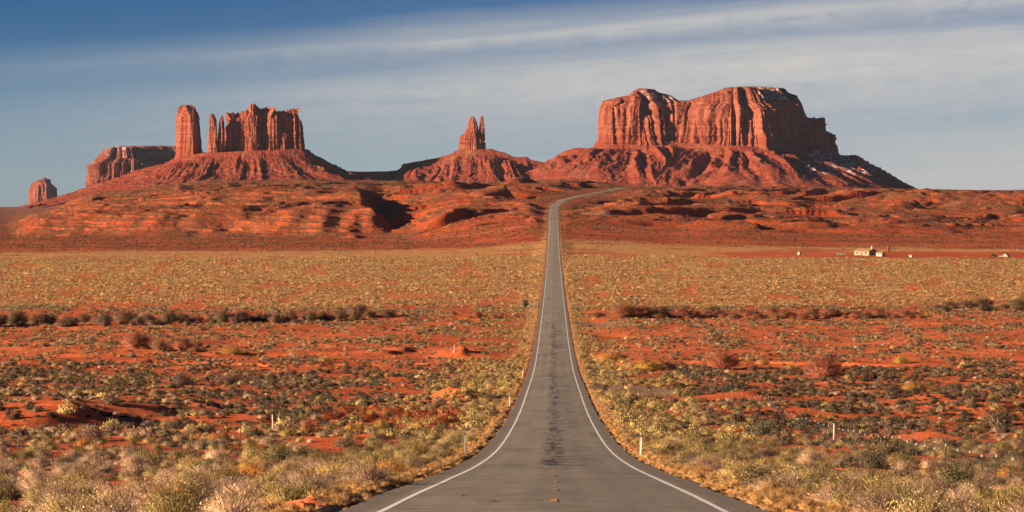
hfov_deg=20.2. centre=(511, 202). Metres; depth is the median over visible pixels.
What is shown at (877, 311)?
tamarisk bush
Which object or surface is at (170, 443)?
sagebrush
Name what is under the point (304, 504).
rock
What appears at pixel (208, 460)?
sagebrush
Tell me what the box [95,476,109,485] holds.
rabbitbrush
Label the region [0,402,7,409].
sagebrush
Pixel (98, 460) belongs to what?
dry bush
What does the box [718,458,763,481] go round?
rabbitbrush
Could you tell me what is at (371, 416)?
tamarisk bush
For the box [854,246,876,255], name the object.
house
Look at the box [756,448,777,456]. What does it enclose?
sagebrush
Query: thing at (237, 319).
tamarisk bush
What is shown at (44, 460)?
dry bush
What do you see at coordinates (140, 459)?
dry bush
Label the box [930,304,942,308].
tamarisk bush
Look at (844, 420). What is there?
sagebrush
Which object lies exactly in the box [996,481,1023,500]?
rabbitbrush
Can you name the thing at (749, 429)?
sagebrush
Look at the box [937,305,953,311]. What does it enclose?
tamarisk bush
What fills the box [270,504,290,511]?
grass clump
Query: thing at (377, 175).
ridge
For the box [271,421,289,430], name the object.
dry bush
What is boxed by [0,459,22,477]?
dry bush
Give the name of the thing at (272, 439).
sagebrush
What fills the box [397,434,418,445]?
rabbitbrush
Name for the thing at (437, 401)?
sagebrush
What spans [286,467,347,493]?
dry bush
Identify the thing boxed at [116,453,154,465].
dry bush
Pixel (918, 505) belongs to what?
rabbitbrush
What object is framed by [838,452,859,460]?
sagebrush
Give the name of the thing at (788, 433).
dry bush
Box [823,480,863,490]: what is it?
dry bush
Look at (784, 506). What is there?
grass clump
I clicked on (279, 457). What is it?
dark bush
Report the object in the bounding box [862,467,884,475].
dry bush
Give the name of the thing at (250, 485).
rabbitbrush
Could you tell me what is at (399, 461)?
rabbitbrush
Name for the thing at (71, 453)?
dry bush
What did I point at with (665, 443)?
rabbitbrush
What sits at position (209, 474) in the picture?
sagebrush
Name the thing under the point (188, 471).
rabbitbrush
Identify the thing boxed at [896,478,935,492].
dry bush
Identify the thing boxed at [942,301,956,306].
tamarisk bush
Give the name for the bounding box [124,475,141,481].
dry bush
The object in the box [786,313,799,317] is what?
tamarisk bush
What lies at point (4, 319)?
tamarisk bush
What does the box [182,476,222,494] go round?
dry bush
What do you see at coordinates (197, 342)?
tamarisk bush
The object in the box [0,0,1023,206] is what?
sky
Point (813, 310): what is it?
tamarisk bush
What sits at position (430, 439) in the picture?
sagebrush
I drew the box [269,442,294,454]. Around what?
rabbitbrush
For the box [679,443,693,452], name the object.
rabbitbrush
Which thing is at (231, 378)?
dark bush
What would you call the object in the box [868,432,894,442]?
sagebrush
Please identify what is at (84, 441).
rabbitbrush
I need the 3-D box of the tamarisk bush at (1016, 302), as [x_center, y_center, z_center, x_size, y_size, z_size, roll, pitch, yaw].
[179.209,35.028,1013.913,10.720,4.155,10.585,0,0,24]
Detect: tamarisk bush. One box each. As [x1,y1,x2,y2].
[0,311,12,325]
[5,306,32,324]
[27,311,42,321]
[35,312,53,322]
[56,318,68,326]
[65,319,78,325]
[67,444,85,451]
[75,314,92,321]
[93,312,113,321]
[98,318,110,326]
[112,308,138,323]
[115,328,152,348]
[118,319,125,324]
[132,316,145,324]
[141,313,156,321]
[147,319,159,325]
[150,339,171,350]
[157,310,182,323]
[167,336,198,351]
[175,317,184,322]
[178,312,188,318]
[183,319,191,325]
[187,345,201,351]
[191,338,203,346]
[194,315,204,320]
[206,314,213,319]
[212,307,234,321]
[219,430,226,439]
[229,315,242,322]
[232,310,249,320]
[234,309,254,321]
[255,313,272,320]
[266,313,284,322]
[285,312,299,320]
[300,418,316,434]
[304,310,319,320]
[316,311,330,320]
[321,410,346,420]
[326,313,336,319]
[332,309,350,318]
[344,303,355,314]
[349,304,367,315]
[349,313,360,319]
[362,309,376,317]
[363,412,382,419]
[381,308,395,317]
[423,421,449,428]
[433,416,461,424]
[447,421,466,427]
[469,311,484,317]
[520,299,528,306]
[587,311,607,316]
[605,302,640,317]
[633,304,657,316]
[648,306,674,313]
[650,311,665,317]
[667,311,686,316]
[669,305,694,317]
[681,313,697,317]
[698,304,722,312]
[704,350,741,369]
[707,312,718,316]
[713,308,726,314]
[718,312,727,316]
[725,313,742,318]
[736,308,750,314]
[741,310,753,316]
[747,364,757,370]
[748,314,761,318]
[764,306,777,313]
[767,311,779,316]
[777,309,795,317]
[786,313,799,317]
[797,313,809,318]
[801,350,849,378]
[805,308,819,313]
[809,312,820,318]
[818,311,832,315]
[823,308,842,316]
[848,310,863,318]
[858,311,876,318]
[870,307,884,315]
[874,313,887,318]
[890,313,900,317]
[898,310,912,317]
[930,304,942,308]
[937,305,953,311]
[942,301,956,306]
[947,304,961,308]
[955,299,979,307]
[973,302,993,310]
[974,297,994,304]
[1005,298,1023,306]
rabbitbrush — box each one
[0,482,19,509]
[0,494,15,511]
[17,447,37,458]
[19,479,52,501]
[24,444,42,451]
[26,496,48,507]
[33,482,102,511]
[37,437,58,449]
[46,471,85,485]
[49,473,86,487]
[56,401,75,413]
[62,470,94,483]
[69,479,102,501]
[70,468,105,484]
[74,433,94,446]
[74,481,130,511]
[76,459,92,469]
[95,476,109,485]
[114,468,132,479]
[118,476,150,489]
[131,445,163,464]
[135,487,209,511]
[136,477,211,511]
[136,483,203,508]
[139,488,189,511]
[141,465,164,477]
[150,470,175,482]
[160,473,214,501]
[167,448,184,457]
[168,466,196,479]
[173,452,212,472]
[174,475,204,492]
[176,464,213,482]
[209,462,243,482]
[223,462,253,478]
[230,491,256,502]
[235,475,264,491]
[236,445,267,459]
[237,455,267,474]
[239,465,262,477]
[240,440,260,449]
[242,467,284,488]
[245,450,270,462]
[252,473,309,498]
[261,477,315,504]
[265,465,294,475]
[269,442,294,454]
[272,460,302,472]
[275,416,295,425]
[285,474,319,497]
[295,465,323,477]
[305,447,333,461]
[310,455,347,477]
[334,458,356,464]
[337,455,359,471]
[345,410,365,421]
[353,451,377,461]
[356,443,394,467]
[364,435,387,448]
[375,452,397,461]
[376,454,408,471]
[380,462,402,475]
[382,426,401,433]
[393,449,415,458]
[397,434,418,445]
[402,441,432,455]
[402,450,427,466]
[404,404,422,412]
[404,462,418,469]
[421,452,441,461]
[432,428,449,434]
[434,437,454,445]
[439,447,455,453]
[444,430,462,439]
[445,433,461,442]
[460,417,486,428]
[613,413,631,424]
[624,410,638,418]
[627,416,648,428]
[647,420,676,433]
[650,438,662,444]
[651,438,678,451]
[655,446,668,453]
[664,429,681,438]
[667,440,683,450]
[672,445,698,458]
[675,434,702,445]
[678,424,698,439]
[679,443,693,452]
[683,440,708,449]
[689,440,719,453]
[698,427,717,433]
[700,449,715,456]
[715,438,741,450]
[717,454,754,476]
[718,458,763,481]
[720,453,736,464]
[739,447,756,452]
[740,417,752,429]
[750,461,775,474]
[750,475,784,484]
[757,455,777,465]
[762,459,784,471]
[775,454,794,465]
[778,461,806,477]
[780,463,806,473]
[781,446,799,455]
[790,460,817,471]
[793,481,821,493]
[796,466,833,485]
[797,463,831,480]
[809,476,846,489]
[813,457,838,471]
[818,476,873,496]
[824,484,861,505]
[825,466,853,480]
[834,473,858,484]
[842,465,860,473]
[846,468,866,475]
[851,447,867,457]
[858,467,896,486]
[861,475,912,495]
[872,473,913,488]
[881,477,939,504]
[881,479,959,511]
[883,454,902,461]
[884,448,923,470]
[893,470,927,486]
[908,445,923,454]
[912,479,943,492]
[934,467,948,478]
[935,443,960,457]
[946,491,967,503]
[952,466,982,477]
[955,477,987,487]
[965,494,988,511]
[970,485,995,500]
[975,478,1023,511]
[987,441,1018,451]
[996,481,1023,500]
[1005,457,1020,464]
[1011,478,1023,492]
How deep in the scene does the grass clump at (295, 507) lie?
60.49 m
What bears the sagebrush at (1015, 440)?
on the ground
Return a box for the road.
[339,187,769,511]
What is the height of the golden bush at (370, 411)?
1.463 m
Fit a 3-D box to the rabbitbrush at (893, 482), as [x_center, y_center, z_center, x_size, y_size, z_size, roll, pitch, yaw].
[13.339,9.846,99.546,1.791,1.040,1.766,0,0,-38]
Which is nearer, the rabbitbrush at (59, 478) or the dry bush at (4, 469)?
the rabbitbrush at (59, 478)
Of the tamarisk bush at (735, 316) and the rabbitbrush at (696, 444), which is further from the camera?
the tamarisk bush at (735, 316)
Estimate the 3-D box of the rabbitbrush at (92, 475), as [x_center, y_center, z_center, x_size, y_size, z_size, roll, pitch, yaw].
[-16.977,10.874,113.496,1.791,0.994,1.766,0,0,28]
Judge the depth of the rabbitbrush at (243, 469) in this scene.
121.21 m
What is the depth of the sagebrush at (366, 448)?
197.31 m
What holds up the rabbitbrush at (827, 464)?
on the ground
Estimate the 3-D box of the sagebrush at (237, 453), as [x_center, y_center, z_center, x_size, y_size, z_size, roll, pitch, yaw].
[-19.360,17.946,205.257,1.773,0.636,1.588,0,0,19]
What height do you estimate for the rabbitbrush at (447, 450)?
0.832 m
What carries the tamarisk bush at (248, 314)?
on the ground
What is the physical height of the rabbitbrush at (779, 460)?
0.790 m
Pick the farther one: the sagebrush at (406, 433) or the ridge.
the ridge
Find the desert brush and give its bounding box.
[0,177,1023,511]
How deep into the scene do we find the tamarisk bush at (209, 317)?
860.62 m
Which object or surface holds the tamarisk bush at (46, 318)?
on the ground
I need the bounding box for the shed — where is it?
[876,252,884,255]
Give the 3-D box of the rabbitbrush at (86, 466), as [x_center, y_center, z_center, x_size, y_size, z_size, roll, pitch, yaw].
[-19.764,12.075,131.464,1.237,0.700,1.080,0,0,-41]
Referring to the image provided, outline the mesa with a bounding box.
[44,145,204,209]
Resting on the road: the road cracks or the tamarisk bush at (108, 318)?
the road cracks
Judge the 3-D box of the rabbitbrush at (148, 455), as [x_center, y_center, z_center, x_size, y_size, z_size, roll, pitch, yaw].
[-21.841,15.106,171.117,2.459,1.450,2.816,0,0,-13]
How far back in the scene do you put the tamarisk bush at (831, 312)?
922.26 m
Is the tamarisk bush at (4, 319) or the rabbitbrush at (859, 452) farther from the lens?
the tamarisk bush at (4, 319)
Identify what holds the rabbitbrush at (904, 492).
on the ground
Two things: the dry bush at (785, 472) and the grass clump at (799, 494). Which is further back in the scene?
the dry bush at (785, 472)
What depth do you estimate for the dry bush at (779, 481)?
79.38 m
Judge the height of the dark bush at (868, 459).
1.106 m
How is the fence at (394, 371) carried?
on the ground
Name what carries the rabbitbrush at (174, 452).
on the ground
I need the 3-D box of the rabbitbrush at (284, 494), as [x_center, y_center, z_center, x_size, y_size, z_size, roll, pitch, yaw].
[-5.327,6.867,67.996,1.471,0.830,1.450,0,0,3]
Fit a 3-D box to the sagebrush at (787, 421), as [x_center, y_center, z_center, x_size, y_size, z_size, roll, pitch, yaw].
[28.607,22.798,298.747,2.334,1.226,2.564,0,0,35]
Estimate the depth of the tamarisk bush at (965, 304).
983.21 m
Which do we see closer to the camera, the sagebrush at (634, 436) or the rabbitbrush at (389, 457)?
the rabbitbrush at (389, 457)
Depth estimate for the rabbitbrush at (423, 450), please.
173.53 m
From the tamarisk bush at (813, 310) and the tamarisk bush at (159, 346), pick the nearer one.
the tamarisk bush at (159, 346)
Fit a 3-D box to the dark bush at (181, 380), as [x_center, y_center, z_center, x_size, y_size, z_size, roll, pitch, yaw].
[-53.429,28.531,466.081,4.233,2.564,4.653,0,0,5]
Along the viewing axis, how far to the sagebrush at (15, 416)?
271.69 m
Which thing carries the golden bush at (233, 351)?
on the ground
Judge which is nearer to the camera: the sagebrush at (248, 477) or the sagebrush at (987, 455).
the sagebrush at (248, 477)
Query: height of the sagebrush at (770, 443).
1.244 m
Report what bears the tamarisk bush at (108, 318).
on the ground
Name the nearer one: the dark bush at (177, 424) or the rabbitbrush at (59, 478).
the rabbitbrush at (59, 478)
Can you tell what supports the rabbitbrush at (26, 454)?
on the ground
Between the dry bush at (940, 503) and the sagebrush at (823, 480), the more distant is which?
the sagebrush at (823, 480)
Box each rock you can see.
[280,497,316,503]
[296,502,315,510]
[304,497,322,505]
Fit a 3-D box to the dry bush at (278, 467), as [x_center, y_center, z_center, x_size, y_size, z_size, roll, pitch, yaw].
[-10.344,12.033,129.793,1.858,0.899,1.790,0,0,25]
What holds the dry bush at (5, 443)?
on the ground
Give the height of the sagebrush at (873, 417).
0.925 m
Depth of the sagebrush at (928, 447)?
202.86 m
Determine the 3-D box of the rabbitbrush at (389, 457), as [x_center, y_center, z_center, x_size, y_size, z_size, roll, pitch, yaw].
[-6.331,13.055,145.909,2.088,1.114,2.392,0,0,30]
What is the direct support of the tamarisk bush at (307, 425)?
on the ground
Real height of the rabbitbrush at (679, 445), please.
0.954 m
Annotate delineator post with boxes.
[463,431,464,452]
[639,433,641,454]
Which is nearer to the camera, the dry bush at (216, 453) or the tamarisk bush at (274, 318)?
the dry bush at (216, 453)
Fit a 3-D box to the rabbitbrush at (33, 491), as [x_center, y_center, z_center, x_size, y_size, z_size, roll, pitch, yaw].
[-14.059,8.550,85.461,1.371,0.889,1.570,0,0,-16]
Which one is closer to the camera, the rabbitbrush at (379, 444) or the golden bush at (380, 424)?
the rabbitbrush at (379, 444)
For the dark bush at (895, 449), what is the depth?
183.68 m
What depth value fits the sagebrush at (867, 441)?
225.81 m
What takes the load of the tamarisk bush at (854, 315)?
on the ground
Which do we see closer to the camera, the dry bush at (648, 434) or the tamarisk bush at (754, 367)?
the dry bush at (648, 434)
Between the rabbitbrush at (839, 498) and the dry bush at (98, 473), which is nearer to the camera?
the rabbitbrush at (839, 498)
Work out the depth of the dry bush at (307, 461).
140.37 m
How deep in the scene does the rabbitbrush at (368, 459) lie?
133.67 m
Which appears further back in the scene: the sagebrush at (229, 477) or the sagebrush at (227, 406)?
the sagebrush at (227, 406)
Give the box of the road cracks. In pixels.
[462,324,659,510]
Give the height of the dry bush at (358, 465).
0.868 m
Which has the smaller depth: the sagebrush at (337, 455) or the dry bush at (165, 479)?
the dry bush at (165, 479)
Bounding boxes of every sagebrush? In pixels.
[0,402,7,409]
[0,449,23,461]
[3,410,27,420]
[4,475,20,485]
[9,428,31,436]
[18,434,33,440]
[35,446,51,454]
[39,473,69,482]
[45,410,60,416]
[48,426,66,434]
[49,452,82,468]
[52,429,65,435]
[56,423,75,428]
[87,459,109,469]
[93,437,110,442]
[99,396,124,405]
[102,424,125,434]
[105,470,130,478]
[122,445,147,457]
[126,444,144,451]
[140,460,163,469]
[145,425,162,431]
[152,437,174,444]
[156,429,174,435]
[164,492,205,507]
[165,441,180,446]
[165,454,188,462]
[172,445,195,456]
[184,426,208,432]
[191,449,205,455]
[197,481,239,501]
[200,466,225,478]
[202,455,224,464]
[203,426,216,432]
[213,474,245,482]
[213,491,269,503]
[220,403,240,408]
[230,449,245,455]
[237,471,270,480]
[244,428,264,437]
[253,403,272,410]
[257,434,289,444]
[261,421,270,429]
[263,472,305,486]
[264,477,296,491]
[269,457,309,470]
[285,443,315,457]
[295,398,312,405]
[305,407,322,413]
[314,417,329,425]
[317,400,334,408]
[329,436,358,447]
[332,451,345,456]
[344,446,359,451]
[353,430,367,434]
[355,441,378,453]
[357,399,376,405]
[394,440,417,452]
[399,431,415,437]
[420,438,435,445]
[421,455,437,462]
[427,398,447,406]
[427,435,441,441]
[429,448,457,458]
[439,409,456,417]
[447,380,461,387]
[482,407,499,415]
[629,432,646,438]
[663,453,699,464]
[674,421,692,428]
[702,436,715,442]
[719,450,751,461]
[731,413,746,422]
[739,426,755,434]
[739,449,765,459]
[739,462,786,485]
[743,441,759,448]
[745,412,761,420]
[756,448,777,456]
[757,438,778,448]
[763,419,778,426]
[769,412,785,420]
[774,421,789,428]
[774,434,793,442]
[778,415,798,424]
[795,416,813,424]
[803,438,821,445]
[820,475,867,491]
[823,438,838,444]
[825,455,851,467]
[830,424,846,430]
[833,434,858,444]
[835,417,855,424]
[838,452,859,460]
[841,405,858,413]
[847,424,863,430]
[856,439,876,444]
[863,414,883,420]
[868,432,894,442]
[874,451,895,461]
[881,417,897,424]
[885,465,915,478]
[896,414,911,420]
[898,421,921,428]
[917,442,934,449]
[926,463,958,473]
[929,434,953,443]
[930,478,960,495]
[934,461,947,467]
[935,456,954,463]
[946,441,960,448]
[946,459,967,467]
[960,415,975,421]
[960,457,979,463]
[960,501,994,511]
[971,454,986,460]
[974,445,990,453]
[975,461,994,469]
[976,457,991,465]
[985,453,1001,458]
[985,458,1010,469]
[988,416,1010,425]
[1002,445,1023,459]
[1006,435,1019,441]
[1012,452,1023,460]
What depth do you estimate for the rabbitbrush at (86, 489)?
86.28 m
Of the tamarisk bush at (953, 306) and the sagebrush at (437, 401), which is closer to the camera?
the sagebrush at (437, 401)
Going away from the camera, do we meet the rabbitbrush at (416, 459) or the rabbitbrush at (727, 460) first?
the rabbitbrush at (416, 459)
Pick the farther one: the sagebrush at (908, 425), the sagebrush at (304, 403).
the sagebrush at (304, 403)
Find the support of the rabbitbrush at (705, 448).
on the ground
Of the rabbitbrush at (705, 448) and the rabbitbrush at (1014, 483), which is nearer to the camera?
the rabbitbrush at (1014, 483)
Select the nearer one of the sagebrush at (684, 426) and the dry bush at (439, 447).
the dry bush at (439, 447)
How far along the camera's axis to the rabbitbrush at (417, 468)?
120.71 m
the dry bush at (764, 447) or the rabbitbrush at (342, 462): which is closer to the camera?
the rabbitbrush at (342, 462)
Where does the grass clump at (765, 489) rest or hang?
on the ground
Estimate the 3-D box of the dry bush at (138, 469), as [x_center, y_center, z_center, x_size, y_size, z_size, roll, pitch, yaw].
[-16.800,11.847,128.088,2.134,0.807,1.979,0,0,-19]
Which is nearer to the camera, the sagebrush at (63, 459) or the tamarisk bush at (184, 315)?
the sagebrush at (63, 459)
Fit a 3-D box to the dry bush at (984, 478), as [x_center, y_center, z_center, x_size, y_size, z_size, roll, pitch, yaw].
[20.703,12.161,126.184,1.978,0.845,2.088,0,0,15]
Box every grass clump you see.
[211,490,254,510]
[240,495,263,506]
[258,498,285,511]
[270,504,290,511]
[282,500,304,511]
[306,489,323,498]
[317,488,334,495]
[330,496,348,506]
[332,484,347,493]
[748,496,764,505]
[759,477,783,489]
[760,485,770,491]
[761,491,779,503]
[778,486,792,494]
[778,499,793,510]
[792,492,806,497]
[797,497,820,508]
[811,505,827,511]
[824,503,846,511]
[834,493,856,511]
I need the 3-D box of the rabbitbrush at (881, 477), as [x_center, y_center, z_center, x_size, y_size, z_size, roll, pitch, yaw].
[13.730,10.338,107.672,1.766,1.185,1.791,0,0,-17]
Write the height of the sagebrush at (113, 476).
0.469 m
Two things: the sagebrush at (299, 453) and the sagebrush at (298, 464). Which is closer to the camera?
the sagebrush at (298, 464)
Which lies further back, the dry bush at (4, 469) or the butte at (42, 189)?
the butte at (42, 189)
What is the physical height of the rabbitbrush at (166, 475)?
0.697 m
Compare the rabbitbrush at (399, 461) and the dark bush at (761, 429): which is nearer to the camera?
the rabbitbrush at (399, 461)
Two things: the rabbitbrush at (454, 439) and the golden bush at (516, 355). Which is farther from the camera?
the golden bush at (516, 355)
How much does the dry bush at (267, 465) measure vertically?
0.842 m
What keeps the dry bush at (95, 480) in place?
on the ground
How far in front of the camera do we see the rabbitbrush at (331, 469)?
112.25 m
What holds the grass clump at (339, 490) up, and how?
on the ground
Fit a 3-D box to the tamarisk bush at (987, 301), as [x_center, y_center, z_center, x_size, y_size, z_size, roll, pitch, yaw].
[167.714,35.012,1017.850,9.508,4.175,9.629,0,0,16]
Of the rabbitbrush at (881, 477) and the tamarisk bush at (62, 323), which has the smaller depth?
the rabbitbrush at (881, 477)
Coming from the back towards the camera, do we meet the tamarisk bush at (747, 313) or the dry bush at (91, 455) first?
the tamarisk bush at (747, 313)
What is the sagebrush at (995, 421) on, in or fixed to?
on the ground
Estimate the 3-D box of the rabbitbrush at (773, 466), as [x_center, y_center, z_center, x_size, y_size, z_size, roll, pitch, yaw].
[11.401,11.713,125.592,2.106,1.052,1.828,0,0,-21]
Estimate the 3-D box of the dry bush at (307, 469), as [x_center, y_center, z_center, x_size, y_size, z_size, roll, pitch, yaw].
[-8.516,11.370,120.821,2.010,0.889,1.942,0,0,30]
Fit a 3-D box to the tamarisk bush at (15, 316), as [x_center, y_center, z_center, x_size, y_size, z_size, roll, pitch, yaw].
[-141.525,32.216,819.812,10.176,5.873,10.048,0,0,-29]
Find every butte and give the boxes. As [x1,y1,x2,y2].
[9,178,57,208]
[29,103,369,208]
[383,116,547,182]
[521,86,916,188]
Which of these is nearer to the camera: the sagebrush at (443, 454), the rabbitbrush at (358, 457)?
the sagebrush at (443, 454)
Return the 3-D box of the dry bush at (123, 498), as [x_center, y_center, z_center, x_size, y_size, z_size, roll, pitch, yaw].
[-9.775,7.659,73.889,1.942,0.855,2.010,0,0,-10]
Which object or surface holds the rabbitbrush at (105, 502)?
on the ground
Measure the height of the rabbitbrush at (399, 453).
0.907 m
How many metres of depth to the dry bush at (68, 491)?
76.46 m
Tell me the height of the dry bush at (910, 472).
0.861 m
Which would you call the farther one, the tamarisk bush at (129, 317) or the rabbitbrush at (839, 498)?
the tamarisk bush at (129, 317)
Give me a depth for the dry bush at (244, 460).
182.53 m
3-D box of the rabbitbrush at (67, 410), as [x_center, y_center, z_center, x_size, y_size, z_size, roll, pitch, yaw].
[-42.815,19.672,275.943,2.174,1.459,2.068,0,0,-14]
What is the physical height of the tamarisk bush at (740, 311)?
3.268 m
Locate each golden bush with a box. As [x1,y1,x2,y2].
[215,347,250,354]
[280,427,297,435]
[316,356,332,362]
[363,407,377,415]
[373,417,390,428]
[408,417,425,427]
[511,353,521,357]
[598,353,621,360]
[631,359,670,369]
[752,358,769,364]
[786,363,797,368]
[893,355,908,363]
[900,380,936,389]
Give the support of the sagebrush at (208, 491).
on the ground
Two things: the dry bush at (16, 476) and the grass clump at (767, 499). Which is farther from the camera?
the dry bush at (16, 476)
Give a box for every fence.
[0,361,407,471]
[661,355,1013,478]
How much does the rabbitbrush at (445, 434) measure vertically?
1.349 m
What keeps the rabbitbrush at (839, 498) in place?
on the ground
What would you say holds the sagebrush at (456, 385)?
on the ground
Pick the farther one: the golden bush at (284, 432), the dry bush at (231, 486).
the golden bush at (284, 432)
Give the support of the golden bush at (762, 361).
on the ground
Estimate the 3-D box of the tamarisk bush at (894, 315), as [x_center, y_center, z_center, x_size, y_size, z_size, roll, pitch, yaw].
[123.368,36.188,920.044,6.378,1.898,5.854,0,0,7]
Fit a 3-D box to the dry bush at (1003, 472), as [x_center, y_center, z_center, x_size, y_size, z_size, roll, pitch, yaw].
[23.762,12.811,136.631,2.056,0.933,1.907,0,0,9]
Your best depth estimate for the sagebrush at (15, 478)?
114.04 m
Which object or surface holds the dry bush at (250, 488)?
on the ground
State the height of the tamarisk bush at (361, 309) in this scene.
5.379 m
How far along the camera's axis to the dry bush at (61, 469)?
121.67 m
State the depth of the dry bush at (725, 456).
156.84 m
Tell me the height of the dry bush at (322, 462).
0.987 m
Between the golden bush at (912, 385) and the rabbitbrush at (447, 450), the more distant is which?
the golden bush at (912, 385)
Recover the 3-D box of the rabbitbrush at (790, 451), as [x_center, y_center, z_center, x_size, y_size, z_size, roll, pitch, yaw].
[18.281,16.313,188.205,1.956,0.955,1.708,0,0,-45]
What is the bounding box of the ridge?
[351,167,410,180]
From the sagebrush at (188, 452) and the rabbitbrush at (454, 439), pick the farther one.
the rabbitbrush at (454, 439)
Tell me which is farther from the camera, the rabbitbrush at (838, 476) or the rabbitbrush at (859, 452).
the rabbitbrush at (859, 452)
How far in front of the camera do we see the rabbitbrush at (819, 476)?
104.17 m
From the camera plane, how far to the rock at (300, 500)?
65.80 m
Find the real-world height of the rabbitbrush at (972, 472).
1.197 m
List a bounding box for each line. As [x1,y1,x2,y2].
[377,199,562,511]
[549,381,557,501]
[557,188,728,511]
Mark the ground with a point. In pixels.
(262, 223)
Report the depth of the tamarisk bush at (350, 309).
913.22 m
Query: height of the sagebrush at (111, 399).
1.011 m
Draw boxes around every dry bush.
[0,436,13,447]
[0,457,20,466]
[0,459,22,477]
[0,460,20,470]
[0,475,18,489]
[0,479,28,500]
[2,470,29,482]
[6,501,42,511]
[15,469,52,488]
[17,463,54,480]
[18,503,39,510]
[19,477,62,492]
[19,489,47,506]
[25,491,85,511]
[29,452,54,465]
[33,448,56,457]
[34,474,88,498]
[36,480,95,505]
[37,492,91,506]
[46,460,83,477]
[62,435,79,442]
[62,449,87,458]
[63,465,95,477]
[65,460,84,468]
[68,431,83,437]
[70,475,108,489]
[78,474,111,490]
[79,450,106,463]
[86,480,143,502]
[88,469,106,478]
[89,492,148,511]
[90,457,105,463]
[93,462,117,472]
[107,486,147,508]
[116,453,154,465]
[118,445,132,456]
[118,470,168,496]
[121,453,152,467]
[121,460,152,475]
[121,478,192,511]
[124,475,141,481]
[137,480,196,500]
[144,471,189,484]
[150,466,175,478]
[151,475,185,489]
[154,462,190,478]
[172,432,192,442]
[174,467,209,482]
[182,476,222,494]
[185,476,220,485]
[187,495,216,509]
[191,437,210,448]
[191,461,222,473]
[191,489,265,511]
[195,477,219,486]
[205,447,230,459]
[206,437,223,444]
[206,475,241,490]
[207,432,228,439]
[207,471,247,483]
[209,488,248,500]
[211,454,232,462]
[214,461,235,470]
[217,477,251,492]
[221,476,266,497]
[237,458,253,462]
[251,457,280,471]
[261,470,292,478]
[268,460,293,473]
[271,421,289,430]
[275,469,325,482]
[283,456,304,464]
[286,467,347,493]
[290,441,310,450]
[294,452,321,467]
[296,464,319,475]
[299,459,331,470]
[305,465,349,481]
[314,456,338,466]
[317,475,344,483]
[331,466,370,481]
[338,465,355,475]
[342,461,397,486]
[345,461,373,471]
[372,456,409,472]
[397,454,427,467]
[431,442,452,451]
[643,431,657,437]
[684,455,720,466]
[699,461,721,468]
[705,462,729,471]
[711,449,735,459]
[741,470,802,489]
[751,443,773,450]
[764,465,799,478]
[774,464,814,489]
[779,428,796,437]
[795,444,828,463]
[799,457,826,469]
[803,474,870,503]
[811,463,834,474]
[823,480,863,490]
[836,482,911,511]
[837,491,895,510]
[841,467,870,482]
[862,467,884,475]
[872,483,921,503]
[883,465,919,477]
[889,457,917,471]
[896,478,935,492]
[898,501,962,511]
[900,492,964,509]
[910,469,941,479]
[912,491,972,509]
[914,482,955,500]
[916,493,963,509]
[918,456,941,467]
[918,472,946,482]
[925,475,964,491]
[932,436,952,444]
[932,496,987,511]
[945,483,978,500]
[949,490,981,503]
[957,479,1001,494]
[959,462,979,472]
[964,481,995,495]
[970,472,999,485]
[973,464,995,477]
[987,475,1007,486]
[988,448,1009,457]
[992,465,1023,477]
[996,491,1023,511]
[1002,469,1019,480]
[1007,470,1023,486]
[1008,459,1023,468]
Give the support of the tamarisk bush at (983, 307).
on the ground
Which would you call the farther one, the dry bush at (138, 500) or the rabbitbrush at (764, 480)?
the rabbitbrush at (764, 480)
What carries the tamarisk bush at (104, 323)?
on the ground
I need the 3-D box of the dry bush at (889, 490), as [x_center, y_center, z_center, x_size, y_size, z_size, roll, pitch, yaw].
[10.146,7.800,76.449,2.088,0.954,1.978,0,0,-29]
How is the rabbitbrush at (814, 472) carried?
on the ground
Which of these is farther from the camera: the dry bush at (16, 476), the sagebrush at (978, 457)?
the sagebrush at (978, 457)
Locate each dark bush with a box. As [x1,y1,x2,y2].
[78,424,107,440]
[163,416,187,428]
[171,370,195,384]
[214,372,243,383]
[261,442,293,463]
[748,418,774,434]
[850,447,892,468]
[867,436,910,454]
[935,459,976,485]
[980,406,1013,424]
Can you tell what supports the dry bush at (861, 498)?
on the ground
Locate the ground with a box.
[0,177,1023,511]
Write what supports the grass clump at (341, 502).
on the ground
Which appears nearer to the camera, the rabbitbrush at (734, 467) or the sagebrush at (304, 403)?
the rabbitbrush at (734, 467)
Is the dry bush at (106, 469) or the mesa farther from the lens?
the mesa
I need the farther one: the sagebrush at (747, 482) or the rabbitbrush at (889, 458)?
the rabbitbrush at (889, 458)
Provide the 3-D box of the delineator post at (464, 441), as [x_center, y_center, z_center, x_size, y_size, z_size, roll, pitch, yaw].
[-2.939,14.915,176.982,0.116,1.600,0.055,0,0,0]
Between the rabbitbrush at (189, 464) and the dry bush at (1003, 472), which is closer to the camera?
the rabbitbrush at (189, 464)
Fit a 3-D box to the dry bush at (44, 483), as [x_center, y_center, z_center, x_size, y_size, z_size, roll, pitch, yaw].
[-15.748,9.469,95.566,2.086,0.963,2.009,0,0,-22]
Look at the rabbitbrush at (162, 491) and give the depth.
68.48 m
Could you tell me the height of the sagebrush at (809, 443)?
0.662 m
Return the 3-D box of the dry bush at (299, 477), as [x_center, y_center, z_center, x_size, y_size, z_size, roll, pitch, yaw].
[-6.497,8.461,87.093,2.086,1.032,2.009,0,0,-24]
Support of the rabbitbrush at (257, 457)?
on the ground
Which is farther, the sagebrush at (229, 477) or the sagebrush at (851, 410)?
the sagebrush at (851, 410)
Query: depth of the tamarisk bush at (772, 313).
919.55 m
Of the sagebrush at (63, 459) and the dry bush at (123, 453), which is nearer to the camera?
the sagebrush at (63, 459)
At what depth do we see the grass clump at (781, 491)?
74.64 m

